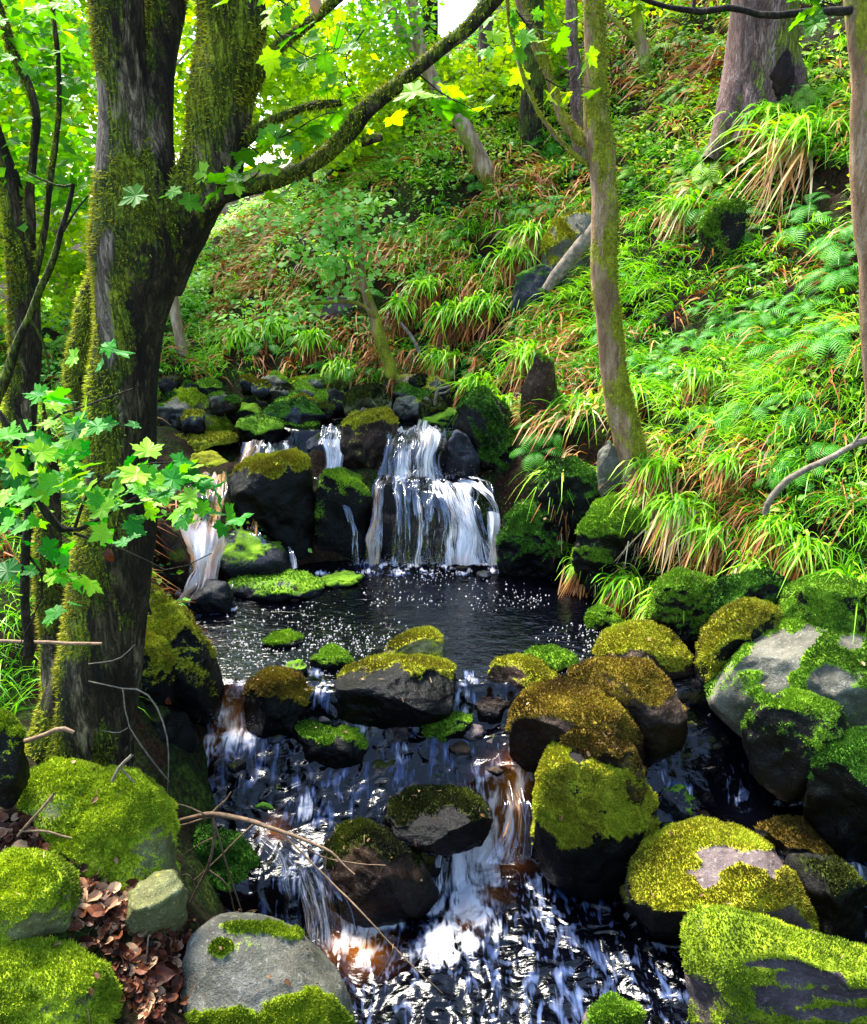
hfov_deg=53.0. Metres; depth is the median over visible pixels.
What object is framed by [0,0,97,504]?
tree
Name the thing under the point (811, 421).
fern
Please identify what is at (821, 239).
fern
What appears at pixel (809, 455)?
fern
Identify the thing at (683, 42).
fern
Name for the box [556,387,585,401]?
fern
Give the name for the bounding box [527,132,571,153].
fern
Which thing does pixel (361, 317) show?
fern
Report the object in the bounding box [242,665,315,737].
boulder
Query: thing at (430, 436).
waterfall
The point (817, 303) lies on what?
fern
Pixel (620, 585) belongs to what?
grass tussock
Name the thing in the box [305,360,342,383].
fern
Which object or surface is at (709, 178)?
fern
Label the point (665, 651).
boulder
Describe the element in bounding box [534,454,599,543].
boulder
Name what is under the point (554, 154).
fern
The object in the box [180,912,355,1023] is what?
boulder
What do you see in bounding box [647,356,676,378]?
fern
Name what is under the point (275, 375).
mossy stone
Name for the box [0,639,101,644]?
branch
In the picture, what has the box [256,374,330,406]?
boulder
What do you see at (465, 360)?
fern
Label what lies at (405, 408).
boulder
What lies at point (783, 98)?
fern
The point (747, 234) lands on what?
fern
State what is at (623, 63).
fern
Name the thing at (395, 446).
boulder
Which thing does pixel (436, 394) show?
branch
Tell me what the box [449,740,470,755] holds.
cobble
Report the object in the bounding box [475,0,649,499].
tree
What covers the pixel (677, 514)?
grass tussock
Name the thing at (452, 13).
sky
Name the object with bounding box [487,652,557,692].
boulder
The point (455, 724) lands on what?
boulder
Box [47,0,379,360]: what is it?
tree
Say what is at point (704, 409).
fern
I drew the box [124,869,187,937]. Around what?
boulder
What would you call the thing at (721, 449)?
fern
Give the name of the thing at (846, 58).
fern
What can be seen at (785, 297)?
fern
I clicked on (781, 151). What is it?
grass tussock
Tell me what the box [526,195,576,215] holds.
fern
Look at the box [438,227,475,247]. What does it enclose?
fern
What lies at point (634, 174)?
fern
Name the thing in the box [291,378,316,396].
mossy stone
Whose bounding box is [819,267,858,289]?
fern
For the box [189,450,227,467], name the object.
boulder
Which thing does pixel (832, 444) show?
fern
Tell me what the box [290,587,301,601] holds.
cobble
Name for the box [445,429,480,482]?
boulder
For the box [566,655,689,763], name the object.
boulder
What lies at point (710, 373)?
grass tussock
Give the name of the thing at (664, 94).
fern
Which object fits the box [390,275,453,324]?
grass tussock
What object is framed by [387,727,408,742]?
boulder
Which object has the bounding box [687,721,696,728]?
cobble
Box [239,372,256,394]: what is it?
mossy stone
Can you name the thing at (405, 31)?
tree
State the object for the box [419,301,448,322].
fern
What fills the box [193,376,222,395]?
mossy stone
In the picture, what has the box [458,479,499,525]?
waterfall
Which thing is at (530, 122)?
tree
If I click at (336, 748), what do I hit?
boulder
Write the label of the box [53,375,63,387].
fern
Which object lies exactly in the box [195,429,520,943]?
spray
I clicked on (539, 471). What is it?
grass tussock
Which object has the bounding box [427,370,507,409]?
grass tussock
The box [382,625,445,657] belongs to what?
boulder
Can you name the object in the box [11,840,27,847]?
dead leaf
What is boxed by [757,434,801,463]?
fern
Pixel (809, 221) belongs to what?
fern
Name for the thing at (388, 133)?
tree
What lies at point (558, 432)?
fern
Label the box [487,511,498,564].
waterfall
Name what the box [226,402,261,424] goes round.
boulder
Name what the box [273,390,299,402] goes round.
mossy stone
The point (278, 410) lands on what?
mossy stone
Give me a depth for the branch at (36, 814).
2.58 m
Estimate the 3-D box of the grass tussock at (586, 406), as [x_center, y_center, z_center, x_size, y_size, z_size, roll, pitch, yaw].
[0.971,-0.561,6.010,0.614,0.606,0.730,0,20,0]
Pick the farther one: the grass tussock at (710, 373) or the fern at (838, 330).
the grass tussock at (710, 373)
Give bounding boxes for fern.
[45,340,64,353]
[51,333,70,344]
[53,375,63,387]
[242,333,281,355]
[282,309,320,323]
[286,325,319,346]
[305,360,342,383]
[320,270,350,288]
[326,280,360,300]
[330,346,357,360]
[338,360,379,381]
[344,286,383,304]
[353,316,370,329]
[384,216,418,243]
[398,230,416,239]
[413,226,440,242]
[414,261,447,276]
[415,311,436,329]
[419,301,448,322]
[423,218,456,242]
[433,202,452,211]
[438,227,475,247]
[439,355,479,381]
[454,218,471,229]
[461,174,490,191]
[475,273,495,284]
[481,228,502,241]
[487,213,520,228]
[504,201,533,218]
[509,435,566,471]
[514,420,560,448]
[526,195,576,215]
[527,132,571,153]
[531,400,566,426]
[532,149,566,168]
[537,148,572,166]
[545,416,583,447]
[551,140,571,153]
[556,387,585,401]
[568,164,586,177]
[585,321,627,344]
[613,59,637,71]
[616,170,648,191]
[618,166,649,183]
[625,175,644,187]
[626,353,662,383]
[630,43,673,66]
[644,338,682,364]
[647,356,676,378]
[656,85,692,106]
[659,167,686,180]
[660,365,686,387]
[664,176,692,197]
[665,80,691,98]
[671,29,706,42]
[673,176,706,194]
[673,330,717,350]
[679,35,720,48]
[680,406,733,438]
[682,299,716,315]
[683,190,733,228]
[690,151,735,185]
[691,435,718,458]
[692,152,738,180]
[694,145,739,176]
[695,167,720,190]
[700,199,766,218]
[700,319,754,348]
[704,311,743,334]
[704,462,759,498]
[713,441,742,457]
[715,313,760,338]
[718,383,774,426]
[724,262,756,276]
[729,297,788,326]
[729,331,750,345]
[730,358,767,386]
[733,312,762,330]
[735,318,785,338]
[737,219,764,245]
[739,299,766,331]
[745,328,815,365]
[747,355,784,371]
[752,464,786,489]
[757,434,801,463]
[759,391,822,427]
[760,456,810,483]
[767,445,836,485]
[770,466,805,486]
[772,207,831,243]
[773,406,822,434]
[774,284,828,315]
[775,88,819,111]
[776,298,841,323]
[779,88,823,111]
[779,320,859,360]
[781,192,830,222]
[793,85,827,102]
[793,260,849,295]
[799,318,841,337]
[804,250,857,291]
[805,326,861,368]
[805,420,864,464]
[806,226,853,252]
[806,230,845,258]
[813,225,855,264]
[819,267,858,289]
[832,56,848,73]
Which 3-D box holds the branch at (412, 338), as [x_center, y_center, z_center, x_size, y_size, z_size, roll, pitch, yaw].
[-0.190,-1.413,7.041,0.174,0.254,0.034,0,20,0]
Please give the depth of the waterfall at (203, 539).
5.27 m
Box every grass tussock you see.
[209,327,275,356]
[237,316,300,350]
[276,328,341,372]
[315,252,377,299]
[315,354,358,389]
[368,290,427,347]
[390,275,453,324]
[406,297,497,357]
[410,345,461,382]
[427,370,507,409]
[447,289,514,350]
[451,389,520,421]
[474,241,540,295]
[479,220,550,273]
[488,337,549,400]
[509,466,588,544]
[533,389,604,456]
[555,556,599,598]
[588,371,669,442]
[591,562,652,618]
[598,477,688,566]
[608,450,685,521]
[613,491,723,572]
[622,585,683,631]
[625,594,651,619]
[642,188,709,246]
[662,364,739,419]
[667,507,742,576]
[682,98,849,240]
[688,446,763,506]
[707,99,806,164]
[717,549,783,574]
[724,504,810,572]
[751,529,852,596]
[781,560,866,638]
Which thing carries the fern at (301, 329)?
on the ground at (188, 784)
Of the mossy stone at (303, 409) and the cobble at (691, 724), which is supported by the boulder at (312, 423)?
the mossy stone at (303, 409)
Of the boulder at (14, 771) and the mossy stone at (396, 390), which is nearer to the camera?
the boulder at (14, 771)
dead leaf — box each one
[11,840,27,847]
[103,548,113,561]
[152,965,175,983]
[165,697,170,704]
[308,0,320,14]
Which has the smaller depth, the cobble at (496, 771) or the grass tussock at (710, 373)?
the cobble at (496, 771)
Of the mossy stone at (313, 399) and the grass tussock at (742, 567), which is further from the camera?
the mossy stone at (313, 399)
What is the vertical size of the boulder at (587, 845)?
0.829 m
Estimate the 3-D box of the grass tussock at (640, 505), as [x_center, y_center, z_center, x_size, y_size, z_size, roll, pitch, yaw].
[1.255,0.069,5.184,0.582,0.493,0.431,-13,24,-32]
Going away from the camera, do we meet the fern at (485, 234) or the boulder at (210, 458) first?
the boulder at (210, 458)
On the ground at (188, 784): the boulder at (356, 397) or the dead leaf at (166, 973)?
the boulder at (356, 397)
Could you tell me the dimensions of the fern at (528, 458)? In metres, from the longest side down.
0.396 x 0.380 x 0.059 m
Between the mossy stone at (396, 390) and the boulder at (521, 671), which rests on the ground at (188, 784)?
the mossy stone at (396, 390)
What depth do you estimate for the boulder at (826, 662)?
4.02 m
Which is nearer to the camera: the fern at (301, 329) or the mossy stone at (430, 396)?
the mossy stone at (430, 396)
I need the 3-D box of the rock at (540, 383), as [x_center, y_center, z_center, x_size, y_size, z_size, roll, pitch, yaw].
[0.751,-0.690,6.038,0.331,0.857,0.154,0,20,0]
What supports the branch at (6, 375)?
on the ground at (188, 784)
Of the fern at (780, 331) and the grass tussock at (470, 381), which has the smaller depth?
the fern at (780, 331)
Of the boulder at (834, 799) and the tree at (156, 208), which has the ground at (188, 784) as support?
the tree at (156, 208)
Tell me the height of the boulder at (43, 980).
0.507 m
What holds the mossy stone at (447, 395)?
on the ground at (188, 784)
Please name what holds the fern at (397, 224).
on the ground at (188, 784)
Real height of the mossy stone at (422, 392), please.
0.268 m
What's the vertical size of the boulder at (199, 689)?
0.771 m
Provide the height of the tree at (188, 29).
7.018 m
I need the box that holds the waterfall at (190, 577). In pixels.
[176,568,195,595]
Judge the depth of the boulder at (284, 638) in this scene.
4.73 m
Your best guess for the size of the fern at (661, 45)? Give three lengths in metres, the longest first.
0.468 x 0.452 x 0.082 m
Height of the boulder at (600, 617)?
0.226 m
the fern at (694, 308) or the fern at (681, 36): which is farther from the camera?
the fern at (681, 36)
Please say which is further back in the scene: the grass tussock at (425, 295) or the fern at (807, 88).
the grass tussock at (425, 295)
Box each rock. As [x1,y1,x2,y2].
[321,295,353,322]
[511,264,565,315]
[519,351,564,435]
[540,207,590,287]
[596,440,619,496]
[696,198,746,282]
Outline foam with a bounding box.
[226,571,599,674]
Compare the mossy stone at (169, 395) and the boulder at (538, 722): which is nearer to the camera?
the boulder at (538, 722)
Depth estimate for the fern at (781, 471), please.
4.80 m
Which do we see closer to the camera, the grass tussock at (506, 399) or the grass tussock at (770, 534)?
the grass tussock at (770, 534)
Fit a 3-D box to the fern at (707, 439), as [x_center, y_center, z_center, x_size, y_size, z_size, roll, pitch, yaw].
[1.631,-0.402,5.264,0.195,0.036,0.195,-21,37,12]
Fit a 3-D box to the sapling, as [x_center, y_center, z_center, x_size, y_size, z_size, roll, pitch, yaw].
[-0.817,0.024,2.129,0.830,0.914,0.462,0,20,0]
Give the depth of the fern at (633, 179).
7.45 m
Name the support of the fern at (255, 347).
on the ground at (188, 784)
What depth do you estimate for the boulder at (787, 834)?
3.81 m
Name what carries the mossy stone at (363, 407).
on the mossy stone at (353, 412)
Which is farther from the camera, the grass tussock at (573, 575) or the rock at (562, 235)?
the rock at (562, 235)
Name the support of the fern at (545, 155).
on the ground at (188, 784)
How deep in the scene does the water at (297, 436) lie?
6.53 m
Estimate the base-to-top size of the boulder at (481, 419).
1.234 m
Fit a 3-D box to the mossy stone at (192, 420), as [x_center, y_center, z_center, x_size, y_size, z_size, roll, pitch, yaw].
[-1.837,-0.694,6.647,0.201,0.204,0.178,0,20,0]
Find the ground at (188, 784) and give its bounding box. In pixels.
[0,0,866,1023]
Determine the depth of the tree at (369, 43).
10.87 m
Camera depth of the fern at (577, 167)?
8.10 m
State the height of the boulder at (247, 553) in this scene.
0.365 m
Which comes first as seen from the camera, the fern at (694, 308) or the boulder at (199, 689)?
the boulder at (199, 689)
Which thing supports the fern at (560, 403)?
on the ground at (188, 784)
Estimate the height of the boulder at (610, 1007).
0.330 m
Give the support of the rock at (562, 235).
on the ground at (188, 784)
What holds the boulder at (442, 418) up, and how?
on the ground at (188, 784)
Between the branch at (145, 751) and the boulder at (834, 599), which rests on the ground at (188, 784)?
the boulder at (834, 599)
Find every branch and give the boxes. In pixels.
[0,172,90,403]
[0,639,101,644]
[17,793,71,838]
[24,726,73,743]
[88,644,169,793]
[111,754,135,782]
[146,934,148,959]
[177,791,442,993]
[399,322,420,352]
[434,379,449,405]
[762,432,866,514]
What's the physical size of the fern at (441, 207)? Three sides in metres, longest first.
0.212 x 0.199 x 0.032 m
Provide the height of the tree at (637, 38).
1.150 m
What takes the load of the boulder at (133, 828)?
on the ground at (188, 784)
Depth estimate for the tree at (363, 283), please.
6.80 m
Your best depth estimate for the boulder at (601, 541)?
5.13 m
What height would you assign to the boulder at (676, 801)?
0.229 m
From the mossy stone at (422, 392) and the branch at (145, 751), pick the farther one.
the mossy stone at (422, 392)
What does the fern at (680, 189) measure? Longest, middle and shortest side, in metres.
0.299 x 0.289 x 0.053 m
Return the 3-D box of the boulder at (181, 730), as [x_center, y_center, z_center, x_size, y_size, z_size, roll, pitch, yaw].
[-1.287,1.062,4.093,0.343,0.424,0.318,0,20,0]
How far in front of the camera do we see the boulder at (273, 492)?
5.66 m
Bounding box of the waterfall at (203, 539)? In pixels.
[179,521,225,600]
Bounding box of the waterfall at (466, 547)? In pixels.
[432,475,492,565]
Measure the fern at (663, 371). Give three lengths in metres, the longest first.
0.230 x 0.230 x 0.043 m
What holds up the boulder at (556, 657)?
in the water at (518, 938)
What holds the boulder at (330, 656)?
in the water at (518, 938)
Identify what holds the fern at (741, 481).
on the ground at (188, 784)
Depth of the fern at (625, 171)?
7.57 m
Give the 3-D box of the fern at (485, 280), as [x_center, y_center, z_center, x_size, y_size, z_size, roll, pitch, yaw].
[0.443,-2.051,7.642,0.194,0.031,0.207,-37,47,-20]
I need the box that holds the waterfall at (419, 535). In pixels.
[415,500,422,565]
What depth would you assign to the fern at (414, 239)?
8.16 m
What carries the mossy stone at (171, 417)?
on the ground at (188, 784)
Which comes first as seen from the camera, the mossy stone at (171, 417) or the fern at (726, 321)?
the fern at (726, 321)
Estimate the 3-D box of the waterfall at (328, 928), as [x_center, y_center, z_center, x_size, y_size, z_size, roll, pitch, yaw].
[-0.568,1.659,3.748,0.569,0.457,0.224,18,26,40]
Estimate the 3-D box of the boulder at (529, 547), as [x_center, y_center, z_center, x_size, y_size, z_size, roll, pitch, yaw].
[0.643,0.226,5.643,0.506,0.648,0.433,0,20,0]
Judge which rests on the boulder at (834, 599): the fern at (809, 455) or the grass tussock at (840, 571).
the grass tussock at (840, 571)
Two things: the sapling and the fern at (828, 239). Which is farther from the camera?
the fern at (828, 239)
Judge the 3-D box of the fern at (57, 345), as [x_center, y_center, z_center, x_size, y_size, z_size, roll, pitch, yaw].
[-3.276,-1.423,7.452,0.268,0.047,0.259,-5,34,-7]
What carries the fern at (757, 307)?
on the ground at (188, 784)
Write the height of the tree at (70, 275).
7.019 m
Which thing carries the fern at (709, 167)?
on the ground at (188, 784)
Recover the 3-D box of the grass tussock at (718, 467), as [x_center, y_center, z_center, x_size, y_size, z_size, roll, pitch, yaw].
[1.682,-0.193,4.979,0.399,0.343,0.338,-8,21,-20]
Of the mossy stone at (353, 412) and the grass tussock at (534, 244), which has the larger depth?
the grass tussock at (534, 244)
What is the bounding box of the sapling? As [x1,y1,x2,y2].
[0,339,253,657]
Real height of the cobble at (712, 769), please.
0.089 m
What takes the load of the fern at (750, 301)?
on the ground at (188, 784)
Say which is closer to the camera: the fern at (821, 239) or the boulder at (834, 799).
the boulder at (834, 799)
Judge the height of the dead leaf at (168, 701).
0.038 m
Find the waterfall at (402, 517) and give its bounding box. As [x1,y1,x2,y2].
[374,473,480,562]
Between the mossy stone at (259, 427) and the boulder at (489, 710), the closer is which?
the boulder at (489, 710)
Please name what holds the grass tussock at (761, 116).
on the ground at (188, 784)
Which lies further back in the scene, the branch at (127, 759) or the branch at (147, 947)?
the branch at (127, 759)
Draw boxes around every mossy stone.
[157,397,191,430]
[158,372,183,394]
[162,391,178,400]
[165,401,175,424]
[180,408,205,434]
[182,379,193,387]
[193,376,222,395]
[207,390,226,416]
[221,394,241,415]
[235,412,284,452]
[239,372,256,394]
[251,378,271,400]
[261,370,289,403]
[262,400,290,421]
[269,382,294,401]
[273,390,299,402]
[284,396,325,424]
[290,391,316,401]
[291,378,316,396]
[305,374,325,389]
[316,400,335,421]
[327,387,345,416]
[329,379,349,391]
[341,410,359,427]
[360,404,372,410]
[381,376,396,388]
[392,382,409,399]
[398,385,431,398]
[407,373,428,387]
[416,398,447,421]
[423,375,455,400]
[423,393,444,401]
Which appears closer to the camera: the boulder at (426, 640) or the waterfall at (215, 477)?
the boulder at (426, 640)
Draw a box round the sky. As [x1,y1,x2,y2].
[11,0,477,195]
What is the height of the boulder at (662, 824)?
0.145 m
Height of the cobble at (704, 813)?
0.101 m
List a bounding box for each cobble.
[227,759,245,773]
[267,734,283,744]
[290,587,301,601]
[371,759,394,774]
[430,868,440,877]
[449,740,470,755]
[456,565,467,571]
[463,723,484,741]
[476,570,492,578]
[486,766,504,776]
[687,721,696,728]
[696,810,710,817]
[702,766,715,772]
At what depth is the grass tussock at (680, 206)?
6.71 m
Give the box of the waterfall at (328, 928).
[261,838,330,950]
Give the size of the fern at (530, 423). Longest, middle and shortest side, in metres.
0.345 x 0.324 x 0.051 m
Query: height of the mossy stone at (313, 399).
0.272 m
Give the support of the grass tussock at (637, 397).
on the ground at (188, 784)
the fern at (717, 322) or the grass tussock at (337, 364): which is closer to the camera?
the fern at (717, 322)
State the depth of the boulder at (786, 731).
3.77 m
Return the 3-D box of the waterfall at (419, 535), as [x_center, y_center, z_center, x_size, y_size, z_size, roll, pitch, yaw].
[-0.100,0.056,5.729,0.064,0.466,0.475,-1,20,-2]
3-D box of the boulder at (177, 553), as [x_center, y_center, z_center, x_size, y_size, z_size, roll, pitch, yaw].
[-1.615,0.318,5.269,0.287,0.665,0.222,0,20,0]
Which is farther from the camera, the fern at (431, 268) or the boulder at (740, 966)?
the fern at (431, 268)
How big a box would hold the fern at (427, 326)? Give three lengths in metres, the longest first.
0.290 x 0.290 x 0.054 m
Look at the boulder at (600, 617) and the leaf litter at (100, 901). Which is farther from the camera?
the boulder at (600, 617)
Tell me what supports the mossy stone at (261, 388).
on the mossy stone
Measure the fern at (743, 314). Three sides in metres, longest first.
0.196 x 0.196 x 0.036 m
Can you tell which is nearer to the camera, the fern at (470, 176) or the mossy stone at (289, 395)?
the mossy stone at (289, 395)
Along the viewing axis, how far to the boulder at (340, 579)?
5.46 m
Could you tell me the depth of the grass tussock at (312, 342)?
7.55 m
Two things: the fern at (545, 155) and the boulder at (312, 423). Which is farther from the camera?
the fern at (545, 155)
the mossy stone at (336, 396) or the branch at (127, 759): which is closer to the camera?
the branch at (127, 759)
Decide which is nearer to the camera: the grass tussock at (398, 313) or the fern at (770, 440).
the fern at (770, 440)
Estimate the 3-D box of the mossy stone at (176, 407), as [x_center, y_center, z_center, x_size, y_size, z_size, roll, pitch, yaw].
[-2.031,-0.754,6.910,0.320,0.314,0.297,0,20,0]
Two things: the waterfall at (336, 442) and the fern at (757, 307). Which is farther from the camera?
the waterfall at (336, 442)
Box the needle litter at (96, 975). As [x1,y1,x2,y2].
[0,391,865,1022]
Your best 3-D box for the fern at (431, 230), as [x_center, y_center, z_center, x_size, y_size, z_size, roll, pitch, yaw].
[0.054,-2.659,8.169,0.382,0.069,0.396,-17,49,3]
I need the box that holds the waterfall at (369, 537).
[366,476,384,563]
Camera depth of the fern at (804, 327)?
5.30 m
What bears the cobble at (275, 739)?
in the water at (518, 938)
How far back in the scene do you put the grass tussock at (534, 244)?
7.62 m
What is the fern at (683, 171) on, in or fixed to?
on the ground at (188, 784)
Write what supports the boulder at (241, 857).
on the ground at (188, 784)
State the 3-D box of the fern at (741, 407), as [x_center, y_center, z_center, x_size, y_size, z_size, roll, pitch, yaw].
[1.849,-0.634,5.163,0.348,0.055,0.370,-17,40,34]
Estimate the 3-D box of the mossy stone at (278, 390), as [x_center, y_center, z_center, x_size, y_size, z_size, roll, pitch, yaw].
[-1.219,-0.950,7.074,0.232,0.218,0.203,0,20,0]
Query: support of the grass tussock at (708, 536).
on the ground at (188, 784)
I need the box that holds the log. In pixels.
[542,223,590,292]
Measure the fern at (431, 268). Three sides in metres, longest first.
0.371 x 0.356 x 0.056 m
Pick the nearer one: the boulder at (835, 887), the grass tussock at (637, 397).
the boulder at (835, 887)
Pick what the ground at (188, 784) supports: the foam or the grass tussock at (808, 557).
the grass tussock at (808, 557)
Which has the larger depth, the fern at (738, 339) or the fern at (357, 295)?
the fern at (357, 295)
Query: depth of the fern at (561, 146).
8.59 m
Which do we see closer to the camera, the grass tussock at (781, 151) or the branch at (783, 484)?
the branch at (783, 484)
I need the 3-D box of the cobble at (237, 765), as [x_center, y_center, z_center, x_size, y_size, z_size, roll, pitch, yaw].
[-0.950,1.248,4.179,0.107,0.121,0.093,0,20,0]
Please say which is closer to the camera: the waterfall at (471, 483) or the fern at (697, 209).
the waterfall at (471, 483)
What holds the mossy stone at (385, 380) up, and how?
on the ground at (188, 784)
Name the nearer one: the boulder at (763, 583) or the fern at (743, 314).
the boulder at (763, 583)
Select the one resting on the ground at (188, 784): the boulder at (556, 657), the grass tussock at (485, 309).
the grass tussock at (485, 309)
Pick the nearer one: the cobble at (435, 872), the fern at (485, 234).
the cobble at (435, 872)
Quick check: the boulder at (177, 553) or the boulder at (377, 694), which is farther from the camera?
the boulder at (177, 553)
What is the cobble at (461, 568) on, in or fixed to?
in the water at (518, 938)
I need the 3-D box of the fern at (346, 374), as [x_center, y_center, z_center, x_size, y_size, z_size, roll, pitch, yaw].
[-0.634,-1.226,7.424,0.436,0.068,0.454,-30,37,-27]
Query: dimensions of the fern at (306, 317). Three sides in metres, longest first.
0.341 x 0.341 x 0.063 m
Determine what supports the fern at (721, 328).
on the ground at (188, 784)
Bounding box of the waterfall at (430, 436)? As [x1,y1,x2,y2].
[394,420,439,478]
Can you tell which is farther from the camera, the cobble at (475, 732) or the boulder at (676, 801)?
the cobble at (475, 732)
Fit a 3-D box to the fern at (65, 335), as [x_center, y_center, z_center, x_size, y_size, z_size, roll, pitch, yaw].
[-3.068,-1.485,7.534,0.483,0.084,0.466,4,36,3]
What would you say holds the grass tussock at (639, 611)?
on the ground at (188, 784)
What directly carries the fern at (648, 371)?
on the ground at (188, 784)
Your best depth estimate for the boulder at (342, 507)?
5.78 m
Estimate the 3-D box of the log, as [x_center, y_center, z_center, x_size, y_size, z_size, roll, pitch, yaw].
[1.112,-2.052,7.008,0.456,0.552,0.133,0,20,0]
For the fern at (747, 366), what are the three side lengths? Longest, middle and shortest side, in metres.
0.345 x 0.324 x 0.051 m
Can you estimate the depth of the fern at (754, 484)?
4.84 m
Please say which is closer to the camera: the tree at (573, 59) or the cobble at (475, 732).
the cobble at (475, 732)
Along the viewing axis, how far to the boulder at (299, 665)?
4.44 m
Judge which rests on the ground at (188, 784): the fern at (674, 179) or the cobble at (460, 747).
the fern at (674, 179)
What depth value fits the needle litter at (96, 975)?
3.72 m
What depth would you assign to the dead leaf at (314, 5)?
2.01 m
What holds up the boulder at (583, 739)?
in the water at (518, 938)
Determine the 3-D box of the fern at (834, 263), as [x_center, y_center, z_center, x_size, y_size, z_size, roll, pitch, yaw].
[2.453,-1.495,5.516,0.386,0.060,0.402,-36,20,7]
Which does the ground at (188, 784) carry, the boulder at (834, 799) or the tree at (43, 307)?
the tree at (43, 307)
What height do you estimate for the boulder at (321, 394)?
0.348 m
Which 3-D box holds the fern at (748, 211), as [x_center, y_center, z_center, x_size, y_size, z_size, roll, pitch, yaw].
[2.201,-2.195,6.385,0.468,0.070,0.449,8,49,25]
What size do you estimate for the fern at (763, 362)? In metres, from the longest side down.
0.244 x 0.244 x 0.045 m
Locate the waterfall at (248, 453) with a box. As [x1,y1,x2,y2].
[241,440,261,461]
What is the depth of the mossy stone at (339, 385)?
7.07 m
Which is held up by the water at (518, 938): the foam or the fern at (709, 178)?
the foam
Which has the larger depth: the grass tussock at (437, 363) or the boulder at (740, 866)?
the grass tussock at (437, 363)
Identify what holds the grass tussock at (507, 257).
on the ground at (188, 784)
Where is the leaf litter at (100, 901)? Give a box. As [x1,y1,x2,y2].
[0,805,195,1023]
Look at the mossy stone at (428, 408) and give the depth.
6.73 m
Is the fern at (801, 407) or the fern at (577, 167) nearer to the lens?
the fern at (801, 407)
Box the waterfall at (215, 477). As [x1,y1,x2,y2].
[191,472,225,531]
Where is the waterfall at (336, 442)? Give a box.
[322,439,341,468]
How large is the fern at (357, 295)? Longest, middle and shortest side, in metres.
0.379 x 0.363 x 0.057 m
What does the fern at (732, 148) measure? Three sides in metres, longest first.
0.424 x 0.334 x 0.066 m
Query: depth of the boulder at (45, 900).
2.43 m
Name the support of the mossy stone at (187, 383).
on the boulder at (198, 400)
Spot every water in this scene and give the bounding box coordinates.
[192,556,866,1023]
[273,415,452,451]
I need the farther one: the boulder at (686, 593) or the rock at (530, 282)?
the rock at (530, 282)
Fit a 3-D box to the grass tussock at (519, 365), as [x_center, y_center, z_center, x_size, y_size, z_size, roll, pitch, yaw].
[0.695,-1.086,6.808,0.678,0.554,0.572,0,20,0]
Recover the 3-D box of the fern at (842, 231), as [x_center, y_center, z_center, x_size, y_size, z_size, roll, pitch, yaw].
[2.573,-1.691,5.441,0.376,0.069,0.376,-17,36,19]
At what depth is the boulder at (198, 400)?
6.96 m
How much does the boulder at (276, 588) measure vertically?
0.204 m
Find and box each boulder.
[0,708,29,808]
[0,845,83,941]
[0,935,127,1023]
[16,756,180,890]
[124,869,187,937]
[140,630,178,705]
[146,583,223,725]
[146,704,198,752]
[154,517,191,593]
[157,386,234,431]
[175,430,238,452]
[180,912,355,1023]
[184,578,233,614]
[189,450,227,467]
[192,822,262,896]
[217,529,299,582]
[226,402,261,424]
[227,446,314,558]
[227,568,325,602]
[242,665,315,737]
[255,802,273,809]
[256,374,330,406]
[260,627,304,648]
[284,420,320,426]
[284,659,307,672]
[293,718,368,769]
[305,432,339,453]
[309,642,354,670]
[312,387,328,402]
[313,467,370,558]
[318,570,363,588]
[318,716,331,724]
[321,816,438,927]
[334,652,456,728]
[340,406,398,471]
[342,382,392,415]
[380,434,447,480]
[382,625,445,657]
[383,783,493,855]
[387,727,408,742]
[392,395,420,420]
[419,407,455,439]
[419,709,472,742]
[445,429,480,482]
[451,384,517,473]
[475,696,509,723]
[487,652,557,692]
[495,498,571,577]
[505,674,647,777]
[523,643,579,670]
[530,740,661,900]
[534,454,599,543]
[559,723,646,807]
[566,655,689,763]
[569,491,660,599]
[581,991,646,1023]
[583,603,623,630]
[591,619,693,679]
[619,815,819,940]
[644,566,716,649]
[658,784,694,819]
[658,820,682,828]
[678,902,866,1023]
[693,596,782,683]
[704,567,789,614]
[704,616,866,737]
[740,686,849,803]
[753,814,838,856]
[776,569,866,633]
[783,852,866,943]
[801,725,866,861]
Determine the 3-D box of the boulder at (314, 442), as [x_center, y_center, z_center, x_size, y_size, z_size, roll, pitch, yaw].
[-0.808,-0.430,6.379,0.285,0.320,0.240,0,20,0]
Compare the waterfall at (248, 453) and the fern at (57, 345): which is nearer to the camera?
the waterfall at (248, 453)
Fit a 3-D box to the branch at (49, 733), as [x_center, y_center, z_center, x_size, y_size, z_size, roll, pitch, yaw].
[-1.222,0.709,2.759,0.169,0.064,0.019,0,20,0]
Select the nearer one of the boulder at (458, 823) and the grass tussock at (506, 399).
the boulder at (458, 823)
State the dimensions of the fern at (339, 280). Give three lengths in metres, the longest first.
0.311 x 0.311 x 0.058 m
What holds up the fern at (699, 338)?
on the ground at (188, 784)
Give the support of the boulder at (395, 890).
in the water at (518, 938)
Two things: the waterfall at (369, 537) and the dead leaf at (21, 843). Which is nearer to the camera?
the dead leaf at (21, 843)
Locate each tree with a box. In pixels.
[0,0,95,352]
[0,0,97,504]
[0,0,183,311]
[24,0,503,767]
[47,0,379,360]
[74,1,257,160]
[212,172,418,384]
[252,1,421,192]
[324,0,500,196]
[342,0,512,125]
[360,1,369,93]
[407,0,607,124]
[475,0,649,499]
[516,0,543,158]
[553,0,712,82]
[559,0,586,172]
[640,0,866,422]
[702,0,808,165]
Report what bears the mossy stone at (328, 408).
in the water at (297, 436)

